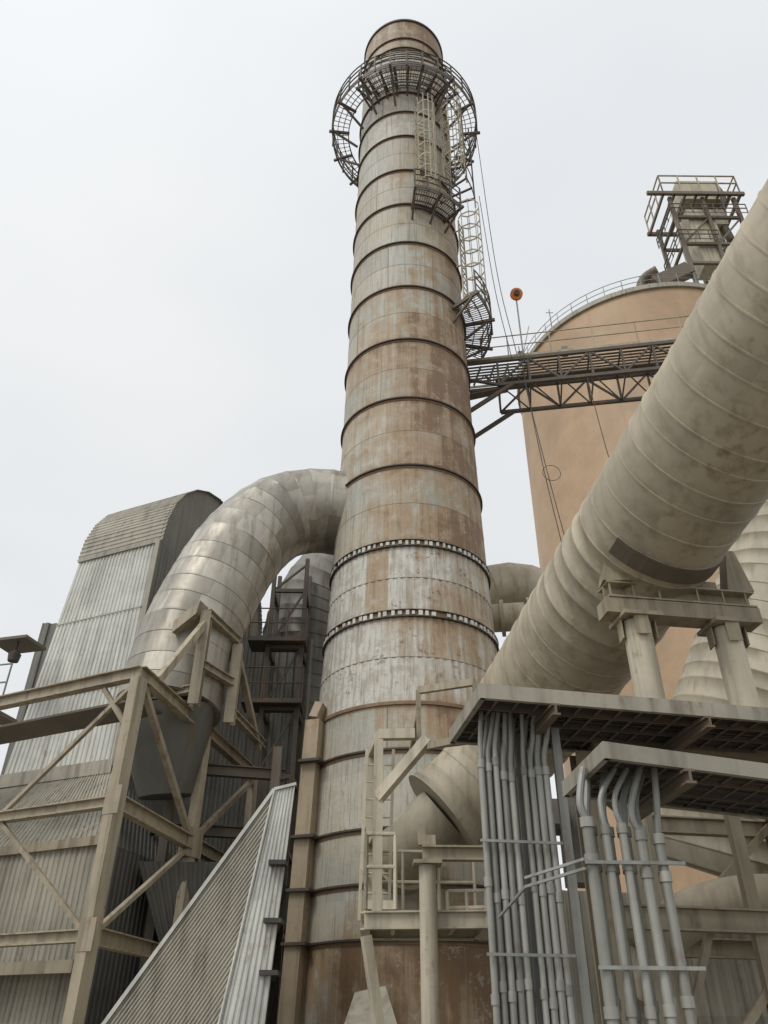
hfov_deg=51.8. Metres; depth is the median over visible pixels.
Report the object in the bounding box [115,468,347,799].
arched duct
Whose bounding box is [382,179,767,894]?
insulated pipeline
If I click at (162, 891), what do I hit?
dust hoppers
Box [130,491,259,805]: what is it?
side cladding
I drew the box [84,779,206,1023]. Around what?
side cladding
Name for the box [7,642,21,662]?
floodlight
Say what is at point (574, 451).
concrete silo
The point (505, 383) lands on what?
truss walkway bridge
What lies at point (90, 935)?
steel support frame
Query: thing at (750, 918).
frame
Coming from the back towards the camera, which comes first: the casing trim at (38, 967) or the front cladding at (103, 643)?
the front cladding at (103, 643)
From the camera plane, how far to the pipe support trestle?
11.55 m
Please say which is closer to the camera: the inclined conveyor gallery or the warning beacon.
the inclined conveyor gallery
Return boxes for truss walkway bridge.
[465,315,689,437]
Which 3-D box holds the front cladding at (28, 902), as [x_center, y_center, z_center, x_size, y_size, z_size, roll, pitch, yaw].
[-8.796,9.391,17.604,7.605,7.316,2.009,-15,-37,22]
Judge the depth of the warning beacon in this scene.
30.31 m
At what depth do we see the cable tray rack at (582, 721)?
10.05 m
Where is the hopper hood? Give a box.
[344,986,396,1023]
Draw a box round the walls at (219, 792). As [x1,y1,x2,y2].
[1,623,313,1023]
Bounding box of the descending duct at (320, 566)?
[262,553,333,719]
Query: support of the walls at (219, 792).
on the ground
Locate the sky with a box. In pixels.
[0,0,767,890]
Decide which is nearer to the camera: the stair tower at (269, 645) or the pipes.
the pipes
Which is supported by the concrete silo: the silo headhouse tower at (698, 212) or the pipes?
the silo headhouse tower at (698, 212)
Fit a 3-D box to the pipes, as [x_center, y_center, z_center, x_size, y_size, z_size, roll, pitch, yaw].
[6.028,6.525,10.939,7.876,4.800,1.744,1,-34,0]
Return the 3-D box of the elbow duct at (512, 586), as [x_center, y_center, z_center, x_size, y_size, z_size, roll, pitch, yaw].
[4.496,3.330,24.195,5.007,4.511,2.817,1,-34,0]
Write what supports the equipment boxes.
on the frame at (750, 918)
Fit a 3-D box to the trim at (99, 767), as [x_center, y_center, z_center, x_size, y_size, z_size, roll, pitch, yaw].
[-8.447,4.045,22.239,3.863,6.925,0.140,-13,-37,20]
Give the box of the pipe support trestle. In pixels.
[597,551,762,706]
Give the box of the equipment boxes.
[552,797,584,887]
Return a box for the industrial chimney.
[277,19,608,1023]
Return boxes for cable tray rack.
[449,683,767,753]
[561,741,767,821]
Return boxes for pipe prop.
[413,826,483,1023]
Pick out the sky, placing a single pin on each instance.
(178, 223)
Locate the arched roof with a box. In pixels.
[77,489,262,635]
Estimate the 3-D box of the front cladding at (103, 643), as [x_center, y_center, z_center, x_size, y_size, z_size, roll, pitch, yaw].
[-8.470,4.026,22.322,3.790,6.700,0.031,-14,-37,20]
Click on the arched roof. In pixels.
(137, 524)
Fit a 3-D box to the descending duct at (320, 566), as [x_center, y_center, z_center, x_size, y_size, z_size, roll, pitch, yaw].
[-1.406,8.258,25.861,6.233,18.278,3.299,5,-34,-7]
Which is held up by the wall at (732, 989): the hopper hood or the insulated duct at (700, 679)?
the insulated duct at (700, 679)
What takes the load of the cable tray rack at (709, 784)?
attached to the frame at (750, 918)
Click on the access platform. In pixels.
(379, 918)
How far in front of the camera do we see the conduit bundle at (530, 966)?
9.02 m
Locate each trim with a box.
[0,537,160,788]
[0,835,98,975]
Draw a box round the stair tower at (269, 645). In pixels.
[240,559,311,1023]
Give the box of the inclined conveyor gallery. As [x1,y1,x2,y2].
[101,782,296,1023]
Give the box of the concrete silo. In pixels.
[517,262,718,893]
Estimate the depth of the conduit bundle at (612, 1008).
7.22 m
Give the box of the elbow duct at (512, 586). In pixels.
[487,562,544,636]
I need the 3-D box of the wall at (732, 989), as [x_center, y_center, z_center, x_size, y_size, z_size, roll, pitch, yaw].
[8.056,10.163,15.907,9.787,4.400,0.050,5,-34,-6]
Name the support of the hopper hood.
on the ground
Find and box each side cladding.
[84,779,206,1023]
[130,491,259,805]
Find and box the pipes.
[618,803,767,1023]
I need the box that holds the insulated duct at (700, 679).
[652,500,767,876]
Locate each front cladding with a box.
[0,771,111,1023]
[5,544,154,773]
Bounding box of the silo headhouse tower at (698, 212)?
[644,175,747,283]
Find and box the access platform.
[357,678,487,1023]
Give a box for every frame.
[0,600,285,1023]
[569,742,767,1023]
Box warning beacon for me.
[510,288,528,353]
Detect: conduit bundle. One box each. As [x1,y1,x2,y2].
[477,712,593,1023]
[498,766,705,1023]
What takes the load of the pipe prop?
on the ground
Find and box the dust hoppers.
[138,861,288,950]
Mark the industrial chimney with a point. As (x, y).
(409, 605)
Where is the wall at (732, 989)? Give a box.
[562,890,767,1023]

